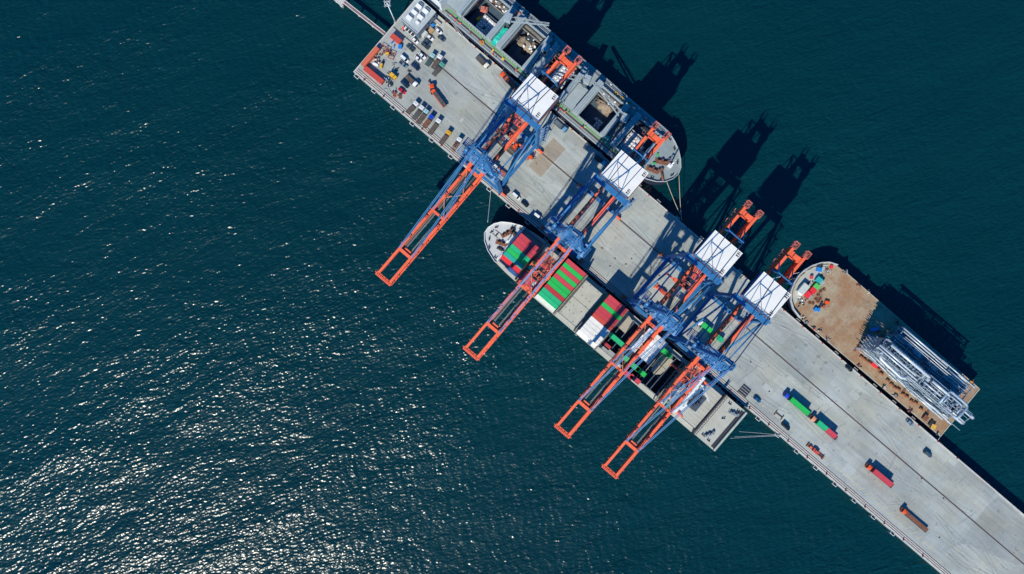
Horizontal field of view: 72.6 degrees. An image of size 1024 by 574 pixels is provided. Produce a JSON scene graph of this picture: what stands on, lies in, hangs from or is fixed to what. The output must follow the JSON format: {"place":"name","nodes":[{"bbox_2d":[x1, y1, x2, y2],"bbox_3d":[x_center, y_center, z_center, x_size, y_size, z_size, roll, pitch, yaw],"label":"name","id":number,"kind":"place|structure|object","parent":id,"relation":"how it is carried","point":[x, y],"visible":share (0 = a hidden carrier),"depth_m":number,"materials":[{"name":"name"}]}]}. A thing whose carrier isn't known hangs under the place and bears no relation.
{"place":"outdoors","nodes":[
{"label":"outdoors","id":0,"kind":"place"},
{"bbox_2d":[0,0,1023,573],"bbox_3d":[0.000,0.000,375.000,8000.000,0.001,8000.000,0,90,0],"label":"sea water","id":1,"kind":"structure","parent":0,"point":[224,348],"depth_m":375.00,"materials":[{"name":"liquid"}]},
{"bbox_2d":[334,0,347,7],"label":"mooring dolphin","id":2,"kind":"object","parent":1,"relation":"in","point":[340,3],"visible":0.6,"depth_m":369.60,"materials":[{"name":"concrete"}]},
{"bbox_2d":[342,0,385,34],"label":"gangway","id":3,"kind":"object","parent":2,"relation":"on","point":[364,17],"visible":1,"depth_m":369.62,"materials":[{"name":"white paint"}]},
{"bbox_2d":[422,0,680,184],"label":"bulk carrier","id":4,"kind":"object","parent":1,"relation":"on","point":[577,111],"visible":0.87,"depth_m":365.46,"materials":[{"name":"paint"}]},
{"bbox_2d":[491,27,507,45],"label":"tarpaulin","id":5,"kind":"object","parent":4,"relation":"on","point":[501,33],"visible":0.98,"depth_m":363.23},
{"bbox_2d":[517,32,540,56],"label":"cargo heap","id":6,"kind":"object","parent":4,"relation":"on","point":[521,42],"visible":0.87,"depth_m":371.34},
{"bbox_2d":[595,96,615,116],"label":"cargo heap","id":7,"kind":"object","parent":4,"relation":"on","point":[605,108],"visible":0.75,"depth_m":371.21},
{"bbox_2d":[484,222,746,450],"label":"container ship","id":8,"kind":"object","parent":1,"relation":"on","point":[713,416],"visible":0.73,"depth_m":364.80,"materials":[{"name":"paint"}]},
{"bbox_2d":[599,343,616,359],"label":"shipping container","id":9,"kind":"object","parent":8,"relation":"on","point":[610,353],"visible":0.69,"depth_m":364.40,"materials":[{"name":"metal"}]},
{"bbox_2d":[608,332,623,346],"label":"shipping container","id":10,"kind":"object","parent":8,"relation":"on","point":[616,339],"visible":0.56,"depth_m":364.40,"materials":[{"name":"metal"}]},
{"bbox_2d":[355,15,1023,573],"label":"pier deck","id":11,"kind":"structure","parent":1,"relation":"in","point":[855,441],"depth_m":370.00,"materials":[{"name":"concrete"}]},
{"bbox_2d":[361,46,379,66],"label":"shipping container","id":12,"kind":"object","parent":11,"relation":"on","point":[367,60],"visible":1,"depth_m":367.16,"materials":[{"name":"metal"}]},
{"bbox_2d":[363,66,384,84],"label":"shipping container","id":13,"kind":"object","parent":11,"relation":"on","point":[374,75],"visible":1,"depth_m":367.45,"materials":[{"name":"metal"}]},
{"bbox_2d":[390,33,402,43],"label":"shipping container","id":14,"kind":"object","parent":11,"relation":"on","point":[395,38],"visible":1,"depth_m":367.45,"materials":[{"name":"metal"}]},
{"bbox_2d":[405,74,418,87],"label":"lorry","id":15,"kind":"object","parent":11,"relation":"on","point":[412,81],"visible":1,"depth_m":368.66,"materials":[{"name":"white paint"}]},
{"bbox_2d":[406,101,418,114],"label":"lorry","id":16,"kind":"object","parent":11,"relation":"on","point":[411,108],"visible":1,"depth_m":368.69,"materials":[{"name":"white paint"}]},
{"bbox_2d":[400,0,436,38],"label":"office building","id":17,"kind":"structure","parent":11,"relation":"on","point":[426,22],"depth_m":361.00,"materials":[{"name":"white"}]},
{"bbox_2d":[412,104,424,120],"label":"lorry","id":18,"kind":"object","parent":11,"relation":"on","point":[416,115],"visible":1,"depth_m":368.66,"materials":[{"name":"white paint"}]},
{"bbox_2d":[416,108,429,124],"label":"lorry","id":19,"kind":"object","parent":11,"relation":"on","point":[424,114],"visible":1,"depth_m":368.69,"materials":[{"name":"teal paint"}]},
{"bbox_2d":[422,113,434,127],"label":"lorry","id":20,"kind":"object","parent":11,"relation":"on","point":[427,122],"visible":1,"depth_m":368.66,"materials":[{"name":"blue paint"}]},
{"bbox_2d":[425,52,435,66],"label":"lorry","id":21,"kind":"object","parent":11,"relation":"on","point":[429,61],"visible":1,"depth_m":368.64,"materials":[{"name":"teal paint"}]},
{"bbox_2d":[428,118,441,134],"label":"lorry","id":22,"kind":"object","parent":11,"relation":"on","point":[433,128],"visible":1,"depth_m":368.66,"materials":[{"name":"white paint"}]},
{"bbox_2d":[431,54,443,69],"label":"lorry","id":23,"kind":"object","parent":11,"relation":"on","point":[435,64],"visible":1,"depth_m":368.66,"materials":[{"name":"white paint"}]},
{"bbox_2d":[431,88,446,107],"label":"trailer","id":24,"kind":"object","parent":11,"relation":"on","point":[438,98],"visible":1,"depth_m":367.79,"materials":[{"name":"orange paint"}]},
{"bbox_2d":[432,61,445,76],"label":"lorry","id":25,"kind":"object","parent":11,"relation":"on","point":[438,69],"visible":1,"depth_m":368.66,"materials":[{"name":"teal paint"}]},
{"bbox_2d":[439,129,451,144],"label":"lorry","id":26,"kind":"object","parent":11,"relation":"on","point":[447,134],"visible":1,"depth_m":368.66,"materials":[{"name":"orange paint"}]},
{"bbox_2d":[450,136,462,151],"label":"lorry","id":27,"kind":"object","parent":11,"relation":"on","point":[458,141],"visible":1,"depth_m":368.59,"materials":[{"name":"white paint"}]},
{"bbox_2d":[440,48,491,100],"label":"concrete slab","id":28,"kind":"structure","parent":11,"relation":"on","point":[459,69],"depth_m":370.00,"materials":[{"name":"concrete"}]},
{"bbox_2d":[476,55,489,68],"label":"lorry","id":29,"kind":"object","parent":11,"relation":"on","point":[482,61],"visible":1,"depth_m":368.66,"materials":[{"name":"beige paint"}]},
{"bbox_2d":[499,71,516,89],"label":"lorry","id":30,"kind":"object","parent":11,"relation":"on","point":[508,80],"visible":1,"depth_m":368.69,"materials":[{"name":"orange paint"}]},
{"bbox_2d":[529,138,564,176],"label":"concrete slab","id":31,"kind":"structure","parent":11,"relation":"on","point":[553,150],"depth_m":370.00,"materials":[{"name":"concrete"}]},
{"bbox_2d":[553,119,567,132],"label":"lorry","id":32,"kind":"object","parent":11,"relation":"on","point":[559,125],"visible":1,"depth_m":368.66,"materials":[{"name":"blue paint"}]},
{"bbox_2d":[543,149,596,206],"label":"concrete slab","id":33,"kind":"structure","parent":11,"relation":"on","point":[558,179],"depth_m":370.00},
{"bbox_2d":[594,154,606,166],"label":"lorry","id":34,"kind":"object","parent":11,"relation":"on","point":[600,160],"visible":1,"depth_m":368.66,"materials":[{"name":"paint"}]},
{"bbox_2d":[588,211,645,266],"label":"concrete slab","id":35,"kind":"structure","parent":11,"relation":"on","point":[618,248],"depth_m":370.00,"materials":[{"name":"concrete"}]},
{"bbox_2d":[356,69,949,573],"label":"rail beam","id":36,"kind":"structure","parent":11,"relation":"on","point":[680,347],"depth_m":369.97,"materials":[{"name":"concrete"}]},
{"bbox_2d":[353,0,1023,573],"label":"edge kerb","id":37,"kind":"structure","parent":11,"relation":"on","point":[643,318],"depth_m":369.72,"materials":[{"name":"concrete"}]},
{"bbox_2d":[357,27,1019,573],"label":"crane rail","id":38,"kind":"object","parent":11,"relation":"on","point":[715,375],"visible":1,"depth_m":369.94,"materials":[{"name":"metal"}]},
{"bbox_2d":[375,45,582,285],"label":"quay crane","id":39,"kind":"object","parent":38,"relation":"on","point":[534,98],"visible":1,"depth_m":326.10,"materials":[{"name":"orange paint"}]},
{"bbox_2d":[463,121,670,360],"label":"quay crane","id":40,"kind":"object","parent":38,"relation":"on","point":[625,175],"visible":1,"depth_m":325.30,"materials":[{"name":"paint"}]},
{"bbox_2d":[554,200,763,438],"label":"quay crane","id":41,"kind":"object","parent":38,"relation":"on","point":[715,253],"visible":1,"depth_m":325.90,"materials":[{"name":"paint"}]},
{"bbox_2d":[601,241,811,478],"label":"quay crane","id":42,"kind":"object","parent":38,"relation":"on","point":[766,295],"visible":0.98,"depth_m":325.80,"materials":[{"name":"paint"}]},
{"bbox_2d":[355,28,1023,573],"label":"rail slot","id":43,"kind":"object","parent":11,"relation":"on","point":[683,350],"visible":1,"depth_m":369.99,"materials":[{"name":"metal"}]},
{"bbox_2d":[407,71,1017,573],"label":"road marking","id":44,"kind":"object","parent":11,"relation":"on","point":[841,451],"visible":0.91,"depth_m":369.99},
{"bbox_2d":[407,55,1023,573],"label":"tyre mark","id":45,"kind":"object","parent":11,"relation":"on","point":[749,341],"visible":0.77,"depth_m":369.99,"materials":[{"name":"rubber"}]},
{"bbox_2d":[783,392,810,416],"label":"lorry","id":46,"kind":"object","parent":11,"relation":"on","point":[787,396],"visible":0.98,"depth_m":368.09,"materials":[{"name":"blue paint"}]},
{"bbox_2d":[788,396,809,415],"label":"shipping container","id":47,"kind":"object","parent":46,"relation":"on","point":[798,405],"visible":1,"depth_m":366.02,"materials":[{"name":"metal"}]},
{"bbox_2d":[772,333,824,385],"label":"concrete slab","id":48,"kind":"structure","parent":11,"relation":"on","point":[804,357],"depth_m":370.00,"materials":[{"name":"concrete"}]},
{"bbox_2d":[806,443,824,458],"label":"spreader frame","id":49,"kind":"object","parent":11,"relation":"on","point":[816,451],"visible":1,"depth_m":368.69,"materials":[{"name":"metal"}]},
{"bbox_2d":[809,415,837,439],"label":"lorry","id":50,"kind":"object","parent":11,"relation":"on","point":[813,418],"visible":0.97,"depth_m":367.99,"materials":[{"name":"pink paint"}]},
{"bbox_2d":[815,420,827,430],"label":"shipping container","id":51,"kind":"object","parent":50,"relation":"on","point":[822,425],"visible":1,"depth_m":366.02,"materials":[{"name":"metal"}]},
{"bbox_2d":[825,428,837,438],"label":"shipping container","id":52,"kind":"object","parent":50,"relation":"on","point":[830,432],"visible":1,"depth_m":366.02,"materials":[{"name":"metal"}]},
{"bbox_2d":[849,389,859,400],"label":"concrete patch","id":53,"kind":"object","parent":11,"relation":"on","point":[853,394],"visible":1,"depth_m":369.99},
{"bbox_2d":[864,463,893,487],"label":"lorry","id":54,"kind":"object","parent":11,"relation":"on","point":[868,467],"visible":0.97,"depth_m":367.95,"materials":[{"name":"orange paint"}]},
{"bbox_2d":[870,468,893,486],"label":"shipping container","id":55,"kind":"object","parent":54,"relation":"on","point":[882,477],"visible":1,"depth_m":366.02,"materials":[{"name":"metal"}]},
{"bbox_2d":[899,507,927,532],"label":"lorry","id":56,"kind":"object","parent":11,"relation":"on","point":[914,520],"visible":1,"depth_m":368.69,"materials":[{"name":"orange paint"}]},
{"bbox_2d":[926,461,964,504],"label":"concrete slab","id":57,"kind":"structure","parent":11,"relation":"on","point":[944,477],"depth_m":370.00,"materials":[{"name":"concrete"}]},
{"bbox_2d":[960,497,1023,564],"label":"concrete slab","id":58,"kind":"structure","parent":11,"relation":"on","point":[1001,512],"depth_m":370.00,"materials":[{"name":"concrete"}]},
{"bbox_2d":[787,262,979,435],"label":"deck barge","id":59,"kind":"object","parent":1,"relation":"on","point":[849,316],"visible":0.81,"depth_m":368.00,"materials":[{"name":"paint"}]},
{"bbox_2d":[796,283,809,294],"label":"deck cabin","id":60,"kind":"object","parent":59,"relation":"on","point":[803,288],"visible":1,"depth_m":364.79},
{"bbox_2d":[853,326,975,430],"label":"pipe rack module","id":61,"kind":"object","parent":59,"relation":"on","point":[918,369],"visible":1,"depth_m":353.25,"materials":[{"name":"grey metal"}]},
{"bbox_2d":[620,130,641,151],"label":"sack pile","id":62,"kind":"object","parent":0,"point":[632,138],"visible":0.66,"depth_m":369.92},
{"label":"shipping container","id":63,"kind":"object","parent":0,"visible":0},
{"bbox_2d":[519,233,539,251],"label":"shipping container","id":64,"kind":"object","parent":63,"relation":"on","point":[524,238],"visible":1,"depth_m":356.94,"materials":[{"name":"metal"}]},
{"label":"shipping container","id":65,"kind":"object","parent":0,"visible":0},
{"bbox_2d":[516,236,535,255],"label":"shipping container","id":66,"kind":"object","parent":65,"relation":"on","point":[525,245],"visible":1,"depth_m":356.94,"materials":[{"name":"metal"}]},
{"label":"shipping container","id":67,"kind":"object","parent":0,"visible":0},
{"bbox_2d":[513,240,532,258],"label":"shipping container","id":68,"kind":"object","parent":67,"relation":"on","point":[520,247],"visible":1,"depth_m":356.94,"materials":[{"name":"metal"}]},
{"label":"shipping container","id":69,"kind":"object","parent":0,"visible":0},
{"bbox_2d":[510,244,529,261],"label":"shipping container","id":70,"kind":"object","parent":69,"relation":"on","point":[519,253],"visible":1,"depth_m":356.94,"materials":[{"name":"metal"}]},
{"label":"shipping container","id":71,"kind":"object","parent":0,"visible":0},
{"bbox_2d":[507,247,527,265],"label":"shipping container","id":72,"kind":"object","parent":71,"relation":"on","point":[516,256],"visible":1,"depth_m":356.94,"materials":[{"name":"metal"}]},
{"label":"shipping container","id":73,"kind":"object","parent":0,"visible":0},
{"bbox_2d":[503,251,523,269],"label":"shipping container","id":74,"kind":"object","parent":73,"relation":"on","point":[511,258],"visible":1,"depth_m":356.94,"materials":[{"name":"metal"}]},
{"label":"shipping container","id":75,"kind":"object","parent":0,"visible":0},
{"bbox_2d":[501,255,520,272],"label":"shipping container","id":76,"kind":"object","parent":75,"relation":"on","point":[506,260],"visible":0.91,"depth_m":359.54,"materials":[{"name":"metal"}]},
{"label":"shipping container","id":77,"kind":"object","parent":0,"visible":0},
{"bbox_2d":[565,259,585,276],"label":"shipping container","id":78,"kind":"object","parent":77,"relation":"on","point":[576,268],"visible":1,"depth_m":356.94,"materials":[{"name":"metal"}]},
{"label":"shipping container","id":79,"kind":"object","parent":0,"visible":0},
{"bbox_2d":[562,262,582,280],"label":"shipping container","id":80,"kind":"object","parent":79,"relation":"on","point":[571,270],"visible":1,"depth_m":356.94,"materials":[{"name":"metal"}]},
{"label":"shipping container","id":81,"kind":"object","parent":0,"visible":0},
{"bbox_2d":[559,266,579,283],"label":"shipping container","id":82,"kind":"object","parent":81,"relation":"on","point":[569,275],"visible":1,"depth_m":356.94,"materials":[{"name":"metal"}]},
{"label":"shipping container","id":83,"kind":"object","parent":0,"visible":0},
{"bbox_2d":[556,269,576,287],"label":"shipping container","id":84,"kind":"object","parent":83,"relation":"on","point":[565,277],"visible":1,"depth_m":356.94,"materials":[{"name":"metal"}]},
{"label":"shipping container","id":85,"kind":"object","parent":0,"visible":0},
{"bbox_2d":[553,273,573,290],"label":"shipping container","id":86,"kind":"object","parent":85,"relation":"on","point":[566,284],"visible":1,"depth_m":356.94,"materials":[{"name":"metal"}]},
{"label":"shipping container","id":87,"kind":"object","parent":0,"visible":0},
{"bbox_2d":[550,276,570,294],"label":"shipping container","id":88,"kind":"object","parent":87,"relation":"on","point":[560,285],"visible":1,"depth_m":356.94,"materials":[{"name":"metal"}]},
{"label":"shipping container","id":89,"kind":"object","parent":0,"visible":0},
{"bbox_2d":[547,280,567,297],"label":"shipping container","id":90,"kind":"object","parent":89,"relation":"on","point":[554,286],"visible":1,"depth_m":356.94,"materials":[{"name":"metal"}]},
{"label":"shipping container","id":91,"kind":"object","parent":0,"visible":0},
{"bbox_2d":[544,284,564,301],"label":"shipping container","id":92,"kind":"object","parent":91,"relation":"on","point":[555,293],"visible":1,"depth_m":356.94,"materials":[{"name":"metal"}]},
{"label":"shipping container","id":93,"kind":"object","parent":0,"visible":0},
{"bbox_2d":[541,287,561,304],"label":"shipping container","id":94,"kind":"object","parent":93,"relation":"on","point":[549,294],"visible":1,"depth_m":356.94,"materials":[{"name":"metal"}]},
{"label":"shipping container","id":95,"kind":"object","parent":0,"visible":0},
{"bbox_2d":[538,291,558,308],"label":"shipping container","id":96,"kind":"object","parent":95,"relation":"on","point":[546,298],"visible":1,"depth_m":356.94,"materials":[{"name":"metal"}]},
{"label":"shipping container","id":97,"kind":"object","parent":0,"visible":0},
{"bbox_2d":[534,294,555,312],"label":"shipping container","id":98,"kind":"object","parent":97,"relation":"on","point":[540,299],"visible":0.93,"depth_m":359.54,"materials":[{"name":"metal"}]},
{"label":"shipping container","id":99,"kind":"object","parent":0,"visible":0},
{"bbox_2d":[607,294,627,312],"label":"shipping container","id":100,"kind":"object","parent":99,"relation":"on","point":[620,306],"visible":1,"depth_m":356.94,"materials":[{"name":"metal"}]},
{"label":"shipping container","id":101,"kind":"object","parent":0,"visible":0},
{"bbox_2d":[604,298,624,316],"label":"shipping container","id":102,"kind":"object","parent":101,"relation":"on","point":[608,302],"visible":1,"depth_m":356.94,"materials":[{"name":"metal"}]},
{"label":"shipping container","id":103,"kind":"object","parent":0,"visible":0},
{"bbox_2d":[601,301,621,319],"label":"shipping container","id":104,"kind":"object","parent":103,"relation":"on","point":[615,314],"visible":1,"depth_m":356.94,"materials":[{"name":"metal"}]},
{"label":"shipping container","id":105,"kind":"object","parent":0,"visible":0},
{"bbox_2d":[597,305,618,323],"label":"shipping container","id":106,"kind":"object","parent":105,"relation":"on","point":[604,311],"visible":1,"depth_m":356.94,"materials":[{"name":"metal"}]},
{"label":"shipping container","id":107,"kind":"object","parent":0,"visible":0},
{"bbox_2d":[595,309,615,326],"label":"shipping container","id":108,"kind":"object","parent":107,"relation":"on","point":[605,318],"visible":1,"depth_m":356.94,"materials":[{"name":"metal"}]},
{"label":"shipping container","id":109,"kind":"object","parent":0,"visible":0},
{"bbox_2d":[591,312,612,330],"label":"shipping container","id":110,"kind":"object","parent":109,"relation":"on","point":[598,318],"visible":1,"depth_m":356.94,"materials":[{"name":"metal"}]},
{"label":"shipping container","id":111,"kind":"object","parent":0,"visible":0},
{"bbox_2d":[589,316,609,333],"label":"shipping container","id":112,"kind":"object","parent":111,"relation":"on","point":[592,319],"visible":1,"depth_m":356.94,"materials":[{"name":"metal"}]},
{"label":"shipping container","id":113,"kind":"object","parent":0,"visible":0},
{"bbox_2d":[585,319,606,337],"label":"shipping container","id":114,"kind":"object","parent":113,"relation":"on","point":[599,331],"visible":1,"depth_m":356.94,"materials":[{"name":"metal"}]},
{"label":"shipping container","id":115,"kind":"object","parent":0,"visible":0},
{"bbox_2d":[583,323,603,341],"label":"shipping container","id":116,"kind":"object","parent":115,"relation":"on","point":[587,327],"visible":1,"depth_m":356.94,"materials":[{"name":"metal"}]},
{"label":"shipping container","id":117,"kind":"object","parent":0,"visible":0},
{"bbox_2d":[579,326,599,345],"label":"shipping container","id":118,"kind":"object","parent":117,"relation":"on","point":[590,336],"visible":1,"depth_m":356.94,"materials":[{"name":"metal"}]},
{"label":"shipping container","id":119,"kind":"object","parent":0,"visible":0},
{"bbox_2d":[576,330,596,347],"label":"shipping container","id":120,"kind":"object","parent":119,"relation":"on","point":[584,337],"visible":0.91,"depth_m":359.54,"materials":[{"name":"metal"}]},
{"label":"shipping container","id":121,"kind":"object","parent":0,"visible":0},
{"bbox_2d":[644,331,664,350],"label":"shipping container","id":122,"kind":"object","parent":121,"relation":"on","point":[661,347],"visible":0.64,"depth_m":356.60,"materials":[{"name":"metal"}]},
{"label":"shipping container","id":123,"kind":"object","parent":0,"visible":0},
{"bbox_2d":[630,345,650,363],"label":"shipping container","id":124,"kind":"object","parent":123,"relation":"on","point":[647,360],"visible":0.56,"depth_m":359.20,"materials":[{"name":"metal"}]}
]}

